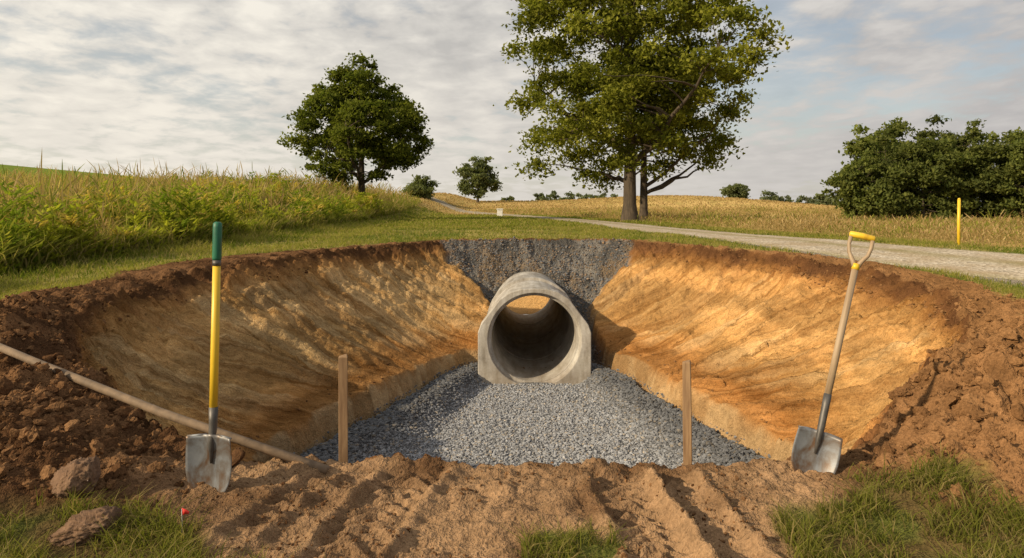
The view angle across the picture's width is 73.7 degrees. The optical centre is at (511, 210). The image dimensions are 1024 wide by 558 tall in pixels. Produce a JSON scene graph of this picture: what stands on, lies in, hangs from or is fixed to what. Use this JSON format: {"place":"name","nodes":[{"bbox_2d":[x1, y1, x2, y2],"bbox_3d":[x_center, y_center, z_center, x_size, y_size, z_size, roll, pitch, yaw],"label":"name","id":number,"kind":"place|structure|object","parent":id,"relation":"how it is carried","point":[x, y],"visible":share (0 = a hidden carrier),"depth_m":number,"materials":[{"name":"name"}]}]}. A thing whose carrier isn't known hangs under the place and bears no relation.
{"place":"outdoors","nodes":[
{"label":"outdoors","id":0,"kind":"place"},
{"bbox_2d":[0,164,1023,557],"bbox_3d":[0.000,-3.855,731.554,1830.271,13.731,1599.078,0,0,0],"label":"ground","id":1,"kind":"structure","parent":0,"point":[752,342],"depth_m":7.90,"materials":[{"name":"brown soil"}]},
{"bbox_2d":[50,455,100,497],"bbox_3d":[-2.177,1.334,3.405,0.221,0.194,0.212,0,0,-32],"label":"rock","id":2,"kind":"object","parent":1,"relation":"on","point":[80,474],"visible":0.95,"depth_m":3.37,"materials":[{"name":"brown stone"}]},
{"bbox_2d":[47,505,122,547],"bbox_3d":[-1.948,1.437,3.124,0.240,0.151,0.247,0,0,0],"label":"rock","id":3,"kind":"object","parent":1,"relation":"on","point":[76,529],"visible":0.92,"depth_m":3.06,"materials":[{"name":"brown stone"}]},
{"bbox_2d":[0,343,329,474],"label":"wooden pole","id":4,"kind":"object","parent":1,"relation":"on","point":[267,449],"visible":0.93,"depth_m":4.26,"materials":[{"name":"brown wood"}]},
{"bbox_2d":[181,508,188,531],"bbox_3d":[-1.484,1.434,3.101,0.036,0.168,0.009,0,0,6],"label":"marking flag","id":5,"kind":"object","parent":1,"relation":"on","point":[184,511],"visible":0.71,"depth_m":3.10,"materials":[{"name":"plastic"}]},
{"bbox_2d":[185,222,231,492],"bbox_3d":[-1.583,0.795,3.619,0.267,1.472,0.070,0,-2,10],"label":"shovel","id":6,"kind":"object","parent":1,"relation":"on","point":[208,458],"visible":0.87,"depth_m":3.60,"materials":[{"name":"metal"}]},
{"bbox_2d":[0,153,422,273],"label":"meadow weeds","id":7,"kind":"object","parent":1,"relation":"on","point":[55,188],"visible":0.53,"depth_m":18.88,"materials":[{"name":"green plant"}]},
{"bbox_2d":[339,354,347,461],"bbox_3d":[-1.041,1.444,4.220,0.061,1.111,0.046,0,0,-14],"label":"wooden stake","id":8,"kind":"object","parent":1,"relation":"on","point":[343,408],"visible":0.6,"depth_m":4.20,"materials":[{"name":"brown wood"}]},
{"bbox_2d":[276,50,434,194],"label":"oak tree","id":9,"kind":"object","parent":1,"relation":"on","point":[351,109],"visible":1,"depth_m":43.57,"materials":[{"name":"green plant"}]},
{"bbox_2d":[401,174,440,198],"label":"bush","id":10,"kind":"object","parent":1,"relation":"on","point":[423,187],"visible":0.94,"depth_m":94.03,"materials":[{"name":"green plant"}]},
{"bbox_2d":[452,156,503,201],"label":"oak tree","id":11,"kind":"object","parent":1,"relation":"on","point":[479,178],"visible":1,"depth_m":118.50,"materials":[{"name":"green plant"}]},
{"bbox_2d":[497,209,502,215],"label":"utility box","id":12,"kind":"object","parent":1,"relation":"on","point":[499,212],"visible":0.76,"depth_m":61.80,"materials":[{"name":"white paint"}]},
{"bbox_2d":[499,195,514,200],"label":"distant bushes","id":13,"kind":"object","parent":1,"relation":"on","point":[510,197],"visible":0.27,"depth_m":165.01,"materials":[{"name":"green plant"}]},
{"bbox_2d":[0,204,1023,557],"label":"grass","id":14,"kind":"structure","parent":1,"relation":"on","point":[386,226],"depth_m":3.45,"materials":[{"name":"green plant"}]},
{"bbox_2d":[0,327,1023,504],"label":"earth lumps","id":15,"kind":"object","parent":1,"relation":"on","point":[970,405],"visible":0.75,"depth_m":3.98,"materials":[{"name":"brown soil"}]},
{"bbox_2d":[0,242,1023,557],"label":"soil clods","id":16,"kind":"object","parent":1,"relation":"on","point":[60,356],"visible":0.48,"depth_m":4.46,"materials":[{"name":"brown soil"}]},
{"bbox_2d":[287,236,770,468],"bbox_3d":[0.180,1.817,11.548,5.652,2.415,9.556,0,0,0],"label":"gravel bed","id":17,"kind":"object","parent":1,"relation":"on","point":[701,437],"visible":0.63,"depth_m":9.37,"materials":[{"name":"grey gravel"}]},
{"bbox_2d":[478,272,590,383],"bbox_3d":[0.390,2.235,15.725,1.960,1.800,7.850,0,0,0],"label":"concrete pipe","id":18,"kind":"object","parent":1,"relation":"on","point":[555,329],"visible":0.87,"depth_m":12.84,"materials":[{"name":"grey concrete"}]},
{"bbox_2d":[493,0,793,220],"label":"maple tree","id":19,"kind":"object","parent":1,"relation":"on","point":[625,22],"visible":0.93,"depth_m":37.05,"materials":[{"name":"green plant"}]},
{"bbox_2d":[551,36,758,220],"bbox_3d":[8.502,-5.100,41.165,13.293,12.140,11.679,0,0,0],"label":"maple tree","id":20,"kind":"object","parent":1,"relation":"on","point":[667,94],"visible":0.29,"depth_m":38.83,"materials":[{"name":"green plant"}]},
{"bbox_2d":[531,190,837,205],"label":"tree line","id":21,"kind":"object","parent":1,"relation":"on","point":[818,199],"visible":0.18,"depth_m":167.96,"materials":[{"name":"green plant"}]},
{"bbox_2d":[682,360,691,464],"bbox_3d":[1.093,1.465,4.250,0.065,1.070,0.049,0,0,17],"label":"wooden stake","id":22,"kind":"object","parent":1,"relation":"on","point":[687,412],"visible":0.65,"depth_m":4.23,"materials":[{"name":"brown wood"}]},
{"bbox_2d":[404,192,1023,247],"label":"dry field grass","id":23,"kind":"structure","parent":1,"relation":"on","point":[991,229],"depth_m":30.92,"materials":[{"name":"yellow plant"}]},
{"bbox_2d":[719,183,750,198],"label":"bush","id":24,"kind":"object","parent":1,"relation":"on","point":[740,190],"visible":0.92,"depth_m":138.90,"materials":[{"name":"green plant"}]},
{"bbox_2d":[791,231,875,473],"bbox_3d":[1.863,0.837,3.920,0.246,1.481,0.070,13,-7,19],"label":"shovel","id":25,"kind":"object","parent":1,"relation":"on","point":[819,449],"visible":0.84,"depth_m":3.87,"materials":[{"name":"metal"}]},
{"bbox_2d":[820,114,1023,220],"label":"bushes","id":26,"kind":"object","parent":1,"relation":"on","point":[887,172],"visible":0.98,"depth_m":63.64,"materials":[{"name":"green plant"}]},
{"bbox_2d":[957,198,960,244],"bbox_3d":[9.756,0.340,14.900,0.076,1.230,0.068,0,0,0],"label":"marker post","id":27,"kind":"object","parent":1,"relation":"on","point":[958,217],"visible":0.82,"depth_m":14.88,"materials":[{"name":"yellow plastic"}]},
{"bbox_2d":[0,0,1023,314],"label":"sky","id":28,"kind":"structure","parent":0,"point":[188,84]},
{"bbox_2d":[403,196,1023,280],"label":"gravel road","id":29,"kind":"structure","parent":0,"point":[995,264],"depth_m":12.98,"materials":[{"name":"beige gravel"}]}
]}

